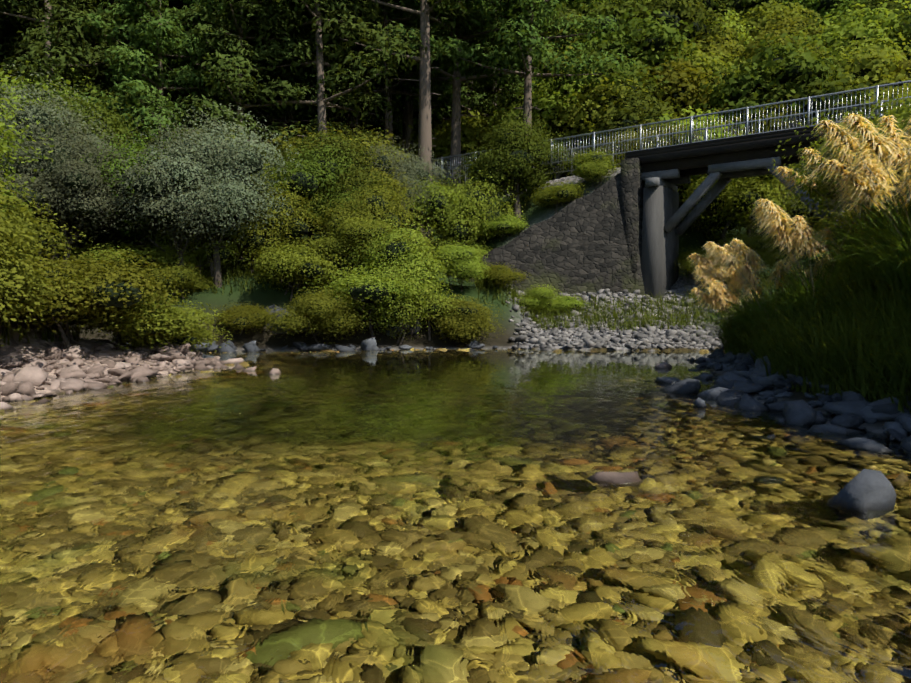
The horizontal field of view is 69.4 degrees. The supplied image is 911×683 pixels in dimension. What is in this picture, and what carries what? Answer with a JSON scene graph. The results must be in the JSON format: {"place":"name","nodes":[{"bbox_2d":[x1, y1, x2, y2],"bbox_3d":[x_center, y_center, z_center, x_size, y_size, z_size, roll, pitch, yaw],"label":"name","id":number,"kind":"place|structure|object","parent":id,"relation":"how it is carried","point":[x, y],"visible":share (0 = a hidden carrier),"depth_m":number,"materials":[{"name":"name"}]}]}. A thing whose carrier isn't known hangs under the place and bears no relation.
{"place":"outdoors","nodes":[
{"label":"outdoors","id":0,"kind":"place"},
{"bbox_2d":[114,335,497,360],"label":"rocky bank","id":1,"kind":"structure","parent":0,"point":[369,344],"depth_m":19.89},
{"bbox_2d":[0,136,909,436],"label":"terrain","id":2,"kind":"structure","parent":0,"point":[258,296],"depth_m":21.52,"materials":[{"name":"plant"}]},
{"bbox_2d":[0,98,54,223],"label":"bank shrub","id":3,"kind":"object","parent":2,"relation":"on","point":[3,143],"visible":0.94,"depth_m":12.75,"materials":[{"name":"green plant"}]},
{"bbox_2d":[0,179,92,267],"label":"bank shrub","id":4,"kind":"object","parent":2,"relation":"on","point":[11,209],"visible":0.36,"depth_m":17.43,"materials":[{"name":"green plant"}]},
{"bbox_2d":[0,208,96,346],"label":"bank shrub","id":5,"kind":"object","parent":2,"relation":"on","point":[11,273],"visible":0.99,"depth_m":10.55,"materials":[{"name":"green plant"}]},
{"bbox_2d":[0,64,129,265],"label":"olive tree","id":6,"kind":"object","parent":2,"relation":"on","point":[38,111],"visible":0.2,"depth_m":20.78,"materials":[{"name":"green plant"}]},
{"bbox_2d":[0,60,144,141],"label":"tree","id":7,"kind":"object","parent":2,"relation":"on","point":[43,85],"visible":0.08,"depth_m":30.23,"materials":[{"name":"green plant"}]},
{"bbox_2d":[0,104,150,267],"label":"tree","id":8,"kind":"object","parent":2,"relation":"on","point":[71,201],"visible":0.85,"depth_m":19.04,"materials":[{"name":"green plant"}]},
{"bbox_2d":[0,75,150,269],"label":"tree","id":9,"kind":"object","parent":2,"relation":"on","point":[110,124],"visible":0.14,"depth_m":22.91,"materials":[{"name":"green plant"}]},
{"bbox_2d":[6,0,144,137],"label":"pine tree","id":10,"kind":"object","parent":2,"relation":"on","point":[25,49],"visible":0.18,"depth_m":33.63,"materials":[{"name":"green plant"}]},
{"bbox_2d":[0,0,154,113],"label":"pine tree","id":11,"kind":"object","parent":2,"relation":"on","point":[51,39],"visible":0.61,"depth_m":31.19,"materials":[{"name":"green plant"}]},
{"bbox_2d":[0,247,190,348],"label":"bank shrub","id":12,"kind":"object","parent":2,"relation":"on","point":[117,288],"visible":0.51,"depth_m":12.53,"materials":[{"name":"green plant"}]},
{"bbox_2d":[0,337,243,409],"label":"spit rocks","id":13,"kind":"object","parent":2,"relation":"on","point":[19,380],"visible":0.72,"depth_m":12.10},
{"bbox_2d":[60,238,186,273],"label":"bank shrub","id":14,"kind":"object","parent":2,"relation":"on","point":[143,253],"visible":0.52,"depth_m":20.40,"materials":[{"name":"green plant"}]},
{"bbox_2d":[75,128,198,271],"bbox_3d":[-10.423,-4.388,21.835,5.190,5.118,5.408,2,4,34],"label":"tree","id":15,"kind":"object","parent":2,"relation":"on","point":[122,233],"visible":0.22,"depth_m":20.68,"materials":[{"name":"green plant"}]},
{"bbox_2d":[50,286,230,351],"bbox_3d":[-7.236,-0.406,14.658,4.537,1.964,3.560,1,3,13],"label":"bank shrub","id":16,"kind":"object","parent":2,"relation":"on","point":[156,326],"visible":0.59,"depth_m":13.82,"materials":[{"name":"green plant"}]},
{"bbox_2d":[65,0,228,150],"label":"pine tree","id":17,"kind":"object","parent":2,"relation":"on","point":[156,21],"visible":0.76,"depth_m":29.86,"materials":[{"name":"green plant"}]},
{"bbox_2d":[57,0,253,143],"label":"pine tree","id":18,"kind":"object","parent":2,"relation":"on","point":[172,4],"visible":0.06,"depth_m":39.42,"materials":[{"name":"green plant"}]},
{"bbox_2d":[95,309,233,356],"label":"bank shrub","id":19,"kind":"object","parent":2,"relation":"on","point":[197,337],"visible":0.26,"depth_m":15.29,"materials":[{"name":"green plant"}]},
{"bbox_2d":[92,108,269,291],"bbox_3d":[-8.634,-4.213,21.120,5.550,6.441,5.710,2,4,32],"label":"tree","id":20,"kind":"object","parent":2,"relation":"on","point":[152,187],"visible":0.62,"depth_m":19.86,"materials":[{"name":"green plant"}]},
{"bbox_2d":[142,260,219,300],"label":"bank shrub","id":21,"kind":"object","parent":2,"relation":"on","point":[194,281],"visible":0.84,"depth_m":20.59,"materials":[{"name":"green plant"}]},
{"bbox_2d":[143,223,247,291],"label":"bank shrub","id":22,"kind":"object","parent":2,"relation":"on","point":[197,258],"visible":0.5,"depth_m":21.27,"materials":[{"name":"green plant"}]},
{"bbox_2d":[109,102,302,287],"bbox_3d":[-7.619,-4.498,21.535,5.147,6.562,6.305,2,4,35],"label":"olive tree","id":23,"kind":"object","parent":2,"relation":"on","point":[250,195],"visible":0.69,"depth_m":20.54,"materials":[{"name":"green plant"}]},
{"bbox_2d":[119,0,327,136],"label":"pine tree","id":24,"kind":"object","parent":2,"relation":"on","point":[170,68],"visible":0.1,"depth_m":34.35,"materials":[{"name":"green plant"}]},
{"bbox_2d":[214,301,277,334],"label":"bank shrub","id":25,"kind":"object","parent":2,"relation":"on","point":[246,316],"visible":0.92,"depth_m":19.97,"materials":[{"name":"green plant"}]},
{"bbox_2d":[141,0,351,251],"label":"pine tree","id":26,"kind":"object","parent":2,"relation":"on","point":[241,67],"visible":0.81,"depth_m":30.52,"materials":[{"name":"green plant"}]},
{"bbox_2d":[205,179,330,273],"bbox_3d":[-6.958,-3.853,23.744,4.914,3.606,5.724,-3,4,-39],"label":"bush","id":27,"kind":"object","parent":2,"relation":"on","point":[291,229],"visible":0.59,"depth_m":22.42,"materials":[{"name":"green plant"}]},
{"bbox_2d":[248,163,337,244],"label":"bush","id":28,"kind":"object","parent":2,"relation":"on","point":[293,193],"visible":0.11,"depth_m":23.71,"materials":[{"name":"green plant"}]},
{"bbox_2d":[212,0,379,157],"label":"pine tree","id":29,"kind":"object","parent":2,"relation":"on","point":[312,84],"visible":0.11,"depth_m":36.02,"materials":[{"name":"green plant"}]},
{"bbox_2d":[241,237,352,300],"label":"bank shrub","id":30,"kind":"object","parent":2,"relation":"on","point":[296,262],"visible":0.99,"depth_m":20.87,"materials":[{"name":"green plant"}]},
{"bbox_2d":[199,0,419,232],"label":"pine tree","id":31,"kind":"object","parent":2,"relation":"on","point":[323,101],"visible":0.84,"depth_m":30.95,"materials":[{"name":"green plant"}]},
{"bbox_2d":[255,284,373,343],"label":"bank shrub","id":32,"kind":"object","parent":2,"relation":"on","point":[316,310],"visible":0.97,"depth_m":19.71,"materials":[{"name":"green plant"}]},
{"bbox_2d":[255,132,390,263],"bbox_3d":[-4.862,-5.180,24.852,5.226,5.282,5.148,-1,3,-11],"label":"tree","id":33,"kind":"object","parent":2,"relation":"on","point":[306,179],"visible":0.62,"depth_m":23.72,"materials":[{"name":"green plant"}]},
{"bbox_2d":[259,118,405,258],"bbox_3d":[-4.994,-5.661,25.634,5.850,5.739,6.046,-1,4,-24],"label":"tree","id":34,"kind":"object","parent":2,"relation":"on","point":[350,152],"visible":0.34,"depth_m":24.71,"materials":[{"name":"green plant"}]},
{"bbox_2d":[258,126,407,165],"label":"bush","id":35,"kind":"object","parent":2,"relation":"on","point":[356,129],"visible":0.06,"depth_m":30.53,"materials":[{"name":"green plant"}]},
{"bbox_2d":[281,0,402,135],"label":"pine tree","id":36,"kind":"object","parent":2,"relation":"on","point":[352,127],"visible":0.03,"depth_m":38.75,"materials":[{"name":"green plant"}]},
{"bbox_2d":[299,209,403,272],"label":"wall foot shrub","id":37,"kind":"object","parent":2,"relation":"on","point":[348,235],"visible":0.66,"depth_m":21.68,"materials":[{"name":"green plant"}]},
{"bbox_2d":[0,343,708,412],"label":"shoreline rocks","id":38,"kind":"object","parent":2,"relation":"on","point":[461,345],"visible":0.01,"depth_m":19.66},
{"bbox_2d":[232,362,671,483],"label":"river stones","id":39,"kind":"object","parent":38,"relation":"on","point":[619,477],"visible":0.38,"depth_m":5.30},
{"bbox_2d":[314,174,425,268],"bbox_3d":[-3.318,-4.130,24.185,4.055,3.626,4.878,-1,4,-25],"label":"bush","id":40,"kind":"object","parent":2,"relation":"on","point":[372,205],"visible":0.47,"depth_m":22.93,"materials":[{"name":"green plant"}]},
{"bbox_2d":[329,156,420,230],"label":"bush","id":41,"kind":"object","parent":2,"relation":"on","point":[391,179],"visible":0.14,"depth_m":25.40,"materials":[{"name":"green plant"}]},
{"bbox_2d":[302,257,449,337],"bbox_3d":[-2.528,-1.073,21.211,4.740,3.241,4.926,-1,3,-15],"label":"bank shrub","id":42,"kind":"object","parent":2,"relation":"on","point":[367,292],"visible":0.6,"depth_m":20.00,"materials":[{"name":"green plant"}]},
{"bbox_2d":[305,0,464,155],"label":"pine tree","id":43,"kind":"object","parent":2,"relation":"on","point":[393,15],"visible":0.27,"depth_m":36.75,"materials":[{"name":"green plant"}]},
{"bbox_2d":[356,135,430,221],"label":"bush","id":44,"kind":"object","parent":2,"relation":"on","point":[384,158],"visible":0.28,"depth_m":26.40,"materials":[{"name":"green plant"}]},
{"bbox_2d":[339,216,463,340],"bbox_3d":[-1.620,-1.870,22.389,4.022,4.470,5.271,-23,-3,0],"label":"bank shrub","id":45,"kind":"object","parent":2,"relation":"on","point":[403,251],"visible":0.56,"depth_m":21.15,"materials":[{"name":"green plant"}]},
{"bbox_2d":[312,0,491,244],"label":"pine tree","id":46,"kind":"object","parent":2,"relation":"on","point":[426,20],"visible":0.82,"depth_m":31.31,"materials":[{"name":"green plant"}]},
{"bbox_2d":[364,92,442,149],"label":"tree","id":47,"kind":"object","parent":2,"relation":"on","point":[398,128],"visible":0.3,"depth_m":45.45,"materials":[{"name":"green plant"}]},
{"bbox_2d":[0,254,809,344],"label":"grass tufts","id":48,"kind":"object","parent":2,"relation":"on","point":[646,317],"visible":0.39,"depth_m":23.34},
{"bbox_2d":[355,262,467,345],"bbox_3d":[-1.427,-1.039,21.437,3.907,3.211,3.529,-2,4,-31],"label":"bank shrub","id":49,"kind":"object","parent":2,"relation":"on","point":[386,320],"visible":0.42,"depth_m":20.61,"materials":[{"name":"green plant"}]},
{"bbox_2d":[321,0,503,165],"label":"pine tree","id":50,"kind":"object","parent":2,"relation":"on","point":[408,113],"visible":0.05,"depth_m":40.12,"materials":[{"name":"green plant"}]},
{"bbox_2d":[361,16,483,129],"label":"pine tree","id":51,"kind":"object","parent":2,"relation":"on","point":[443,111],"visible":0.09,"depth_m":45.16,"materials":[{"name":"green plant"}]},
{"bbox_2d":[386,145,459,233],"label":"bush","id":52,"kind":"object","parent":2,"relation":"on","point":[421,172],"visible":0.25,"depth_m":27.40,"materials":[{"name":"green plant"}]},
{"bbox_2d":[395,175,469,239],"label":"bush","id":53,"kind":"object","parent":2,"relation":"on","point":[437,201],"visible":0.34,"depth_m":27.05,"materials":[{"name":"green plant"}]},
{"bbox_2d":[398,109,501,191],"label":"tree","id":54,"kind":"object","parent":2,"relation":"on","point":[441,144],"visible":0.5,"depth_m":37.76,"materials":[{"name":"green plant"}]},
{"bbox_2d":[429,239,490,291],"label":"wall foot shrub","id":55,"kind":"object","parent":2,"relation":"on","point":[471,267],"visible":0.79,"depth_m":22.83,"materials":[{"name":"green plant"}]},
{"bbox_2d":[426,293,505,346],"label":"bank shrub","id":56,"kind":"object","parent":2,"relation":"on","point":[472,320],"visible":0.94,"depth_m":20.80,"materials":[{"name":"green plant"}]},
{"bbox_2d":[409,169,526,247],"bbox_3d":[0.316,-5.231,29.235,5.171,4.458,5.528,-2,4,-28],"label":"bush","id":57,"kind":"object","parent":2,"relation":"on","point":[479,206],"visible":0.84,"depth_m":27.73,"materials":[{"name":"green plant"}]},
{"bbox_2d":[367,0,586,192],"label":"pine tree","id":58,"kind":"object","parent":2,"relation":"on","point":[455,78],"visible":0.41,"depth_m":34.95,"materials":[{"name":"green plant"}]},
{"bbox_2d":[418,0,557,194],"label":"pine tree","id":59,"kind":"object","parent":2,"relation":"on","point":[495,92],"visible":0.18,"depth_m":38.71,"materials":[{"name":"green plant"}]},
{"bbox_2d":[470,262,529,288],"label":"wall foot shrub","id":60,"kind":"object","parent":2,"relation":"on","point":[497,274],"visible":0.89,"depth_m":23.42,"materials":[{"name":"green plant"}]},
{"bbox_2d":[472,212,529,241],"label":"wall top shrub","id":61,"kind":"object","parent":2,"relation":"on","point":[507,224],"visible":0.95,"depth_m":27.92,"materials":[{"name":"green plant"}]},
{"bbox_2d":[454,109,581,219],"bbox_3d":[2.708,-7.579,29.272,5.226,5.282,5.148,2,4,37],"label":"tree","id":62,"kind":"object","parent":2,"relation":"on","point":[513,155],"visible":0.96,"depth_m":28.36,"materials":[{"name":"green plant"}]},
{"bbox_2d":[430,0,635,132],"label":"pine tree","id":63,"kind":"object","parent":2,"relation":"on","point":[529,39],"visible":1,"depth_m":31.62,"materials":[{"name":"green plant"}]},
{"bbox_2d":[516,283,565,313],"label":"wall foot shrub","id":64,"kind":"object","parent":2,"relation":"on","point":[539,298],"visible":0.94,"depth_m":24.03,"materials":[{"name":"green plant"}]},
{"bbox_2d":[486,62,600,179],"bbox_3d":[5.888,-11.587,37.760,8.795,7.457,8.153,-1,3,-11],"label":"tree","id":65,"kind":"object","parent":2,"relation":"on","point":[541,101],"visible":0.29,"depth_m":35.08,"materials":[{"name":"green plant"}]},
{"bbox_2d":[450,158,644,295],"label":"stone wall","id":66,"kind":"structure","parent":2,"relation":"on","point":[592,242],"depth_m":26.71,"materials":[{"name":"stone"}]},
{"bbox_2d":[564,147,621,190],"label":"wall top shrub","id":67,"kind":"object","parent":66,"relation":"on","point":[592,167],"visible":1,"depth_m":27.38,"materials":[{"name":"green plant"}]},
{"bbox_2d":[524,180,587,213],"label":"wall top shrub","id":68,"kind":"object","parent":2,"relation":"on","point":[567,192],"visible":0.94,"depth_m":27.64,"materials":[{"name":"green plant"}]},
{"bbox_2d":[532,77,658,158],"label":"tree","id":69,"kind":"object","parent":2,"relation":"on","point":[577,115],"visible":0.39,"depth_m":34.24,"materials":[{"name":"green plant"}]},
{"bbox_2d":[536,51,672,112],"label":"tree","id":70,"kind":"object","parent":2,"relation":"on","point":[631,76],"visible":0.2,"depth_m":35.12,"materials":[{"name":"green plant"}]},
{"bbox_2d":[568,0,656,37],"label":"tree","id":71,"kind":"object","parent":2,"relation":"on","point":[617,9],"visible":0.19,"depth_m":43.34,"materials":[{"name":"green plant"}]},
{"bbox_2d":[504,275,742,350],"bbox_3d":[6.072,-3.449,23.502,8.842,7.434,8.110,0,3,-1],"label":"beach rocks","id":72,"kind":"object","parent":2,"relation":"on","point":[601,340],"depth_m":21.97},
{"bbox_2d":[570,83,685,154],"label":"tree","id":73,"kind":"object","parent":2,"relation":"on","point":[630,115],"visible":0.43,"depth_m":31.96,"materials":[{"name":"green plant"}]},
{"bbox_2d":[566,7,702,82],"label":"tree","id":74,"kind":"object","parent":2,"relation":"on","point":[625,39],"visible":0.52,"depth_m":37.24,"materials":[{"name":"green plant"}]},
{"bbox_2d":[585,117,717,168],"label":"bush","id":75,"kind":"object","parent":2,"relation":"on","point":[632,135],"visible":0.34,"depth_m":29.12,"materials":[{"name":"green plant"}]},
{"bbox_2d":[641,186,678,298],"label":"concrete bridge pier","id":76,"kind":"structure","parent":2,"relation":"on","point":[660,249],"depth_m":26.32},
{"bbox_2d":[625,117,877,235],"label":"bridge deck girders","id":77,"kind":"object","parent":76,"relation":"on","point":[724,161],"visible":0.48,"depth_m":25.06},
{"bbox_2d":[411,80,910,187],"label":"bridge railing","id":78,"kind":"object","parent":77,"relation":"on","point":[691,130],"visible":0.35,"depth_m":25.46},
{"bbox_2d":[606,58,727,117],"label":"tree","id":79,"kind":"object","parent":2,"relation":"on","point":[685,85],"visible":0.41,"depth_m":35.88,"materials":[{"name":"green plant"}]},
{"bbox_2d":[622,38,736,86],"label":"tree","id":80,"kind":"object","parent":2,"relation":"on","point":[697,61],"visible":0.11,"depth_m":37.73,"materials":[{"name":"green plant"}]},
{"bbox_2d":[628,0,740,44],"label":"tree","id":81,"kind":"object","parent":2,"relation":"on","point":[690,11],"visible":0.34,"depth_m":41.40,"materials":[{"name":"green plant"}]},
{"bbox_2d":[642,105,750,227],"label":"tree","id":82,"kind":"object","parent":2,"relation":"on","point":[692,113],"visible":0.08,"depth_m":29.69,"materials":[{"name":"green plant"}]},
{"bbox_2d":[687,26,753,65],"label":"tree","id":83,"kind":"object","parent":2,"relation":"on","point":[719,44],"visible":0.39,"depth_m":41.28,"materials":[{"name":"green plant"}]},
{"bbox_2d":[699,9,760,52],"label":"tree","id":84,"kind":"object","parent":2,"relation":"on","point":[740,35],"visible":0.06,"depth_m":43.41,"materials":[{"name":"green plant"}]},
{"bbox_2d":[702,230,786,274],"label":"wall foot shrub","id":85,"kind":"object","parent":2,"relation":"on","point":[760,248],"visible":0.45,"depth_m":25.22,"materials":[{"name":"green plant"}]},
{"bbox_2d":[677,164,819,241],"bbox_3d":[12.681,-5.440,28.511,6.216,5.110,5.976,2,4,28],"label":"bush","id":86,"kind":"object","parent":2,"relation":"on","point":[732,203],"visible":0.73,"depth_m":27.48,"materials":[{"name":"green plant"}]},
{"bbox_2d":[706,0,808,21],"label":"tree","id":87,"kind":"object","parent":2,"relation":"on","point":[740,6],"visible":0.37,"depth_m":48.15,"materials":[{"name":"green plant"}]},
{"bbox_2d":[713,97,822,137],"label":"bush","id":88,"kind":"object","parent":2,"relation":"on","point":[777,114],"visible":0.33,"depth_m":31.72,"materials":[{"name":"green plant"}]},
{"bbox_2d":[692,32,848,187],"bbox_3d":[16.343,-11.512,34.511,7.566,8.604,9.281,3,5,45],"label":"tree","id":89,"kind":"object","parent":2,"relation":"on","point":[745,79],"visible":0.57,"depth_m":32.45,"materials":[{"name":"green plant"}]},
{"bbox_2d":[655,377,896,512],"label":"rocks","id":90,"kind":"object","parent":2,"relation":"on","point":[864,490],"visible":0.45,"depth_m":6.37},
{"bbox_2d":[733,0,823,39],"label":"tree","id":91,"kind":"object","parent":2,"relation":"on","point":[753,19],"visible":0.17,"depth_m":44.82,"materials":[{"name":"green plant"}]},
{"bbox_2d":[726,23,836,73],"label":"tree","id":92,"kind":"object","parent":2,"relation":"on","point":[750,52],"visible":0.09,"depth_m":39.16,"materials":[{"name":"green plant"}]},
{"bbox_2d":[746,7,822,51],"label":"tree","id":93,"kind":"object","parent":2,"relation":"on","point":[785,22],"visible":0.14,"depth_m":42.28,"materials":[{"name":"green plant"}]},
{"bbox_2d":[676,124,910,353],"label":"pampas grass","id":94,"kind":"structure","parent":2,"relation":"on","point":[885,233],"depth_m":11.41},
{"bbox_2d":[688,113,910,313],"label":"pampas grass plumes","id":95,"kind":"object","parent":94,"relation":"attached to","point":[891,146],"visible":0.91,"depth_m":11.64,"materials":[{"name":"plant"}]},
{"bbox_2d":[686,348,910,452],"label":"bank rocks","id":96,"kind":"structure","parent":2,"relation":"on","point":[742,375],"depth_m":8.75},
{"bbox_2d":[715,64,889,125],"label":"tree","id":97,"kind":"object","parent":2,"relation":"on","point":[842,82],"visible":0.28,"depth_m":31.11,"materials":[{"name":"green plant"}]},
{"bbox_2d":[702,217,910,413],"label":"bank grass","id":98,"kind":"structure","parent":2,"relation":"on","point":[828,336],"depth_m":9.17,"materials":[{"name":"plant"}]},
{"bbox_2d":[782,0,864,26],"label":"tree","id":99,"kind":"object","parent":2,"relation":"on","point":[822,7],"visible":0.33,"depth_m":46.30,"materials":[{"name":"green plant"}]},
{"bbox_2d":[764,90,910,240],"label":"bank tree","id":100,"kind":"object","parent":2,"relation":"on","point":[902,112],"visible":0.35,"depth_m":12.47,"materials":[{"name":"green plant"}]},
{"bbox_2d":[789,199,892,272],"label":"bank tree","id":101,"kind":"object","parent":2,"relation":"on","point":[826,219],"visible":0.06,"depth_m":15.03,"materials":[{"name":"green plant"}]},
{"bbox_2d":[788,0,910,59],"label":"tree","id":102,"kind":"object","parent":2,"relation":"on","point":[830,35],"visible":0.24,"depth_m":38.48,"materials":[{"name":"green plant"}]},
{"bbox_2d":[816,27,910,78],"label":"tree","id":103,"kind":"object","parent":2,"relation":"on","point":[854,48],"visible":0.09,"depth_m":36.62,"materials":[{"name":"green plant"}]},
{"bbox_2d":[829,44,910,121],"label":"tree","id":104,"kind":"object","parent":2,"relation":"on","point":[882,62],"visible":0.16,"depth_m":32.73,"materials":[{"name":"green plant"}]},
{"bbox_2d":[830,0,910,29],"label":"tree","id":105,"kind":"object","parent":2,"relation":"on","point":[891,4],"visible":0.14,"depth_m":42.17,"materials":[{"name":"green plant"}]},
{"bbox_2d":[834,72,910,121],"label":"shrub","id":106,"kind":"object","parent":2,"relation":"on","point":[896,90],"visible":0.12,"depth_m":30.61,"materials":[{"name":"green plant"}]},
{"bbox_2d":[875,4,910,59],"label":"tree","id":107,"kind":"object","parent":2,"relation":"on","point":[906,33],"visible":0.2,"depth_m":38.54,"materials":[{"name":"green plant"}]},
{"bbox_2d":[0,349,910,682],"bbox_3d":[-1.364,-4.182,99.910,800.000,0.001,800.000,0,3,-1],"label":"river water","id":108,"kind":"structure","parent":0,"point":[434,515],"depth_m":4.07,"materials":[{"name":"clear liquid"}]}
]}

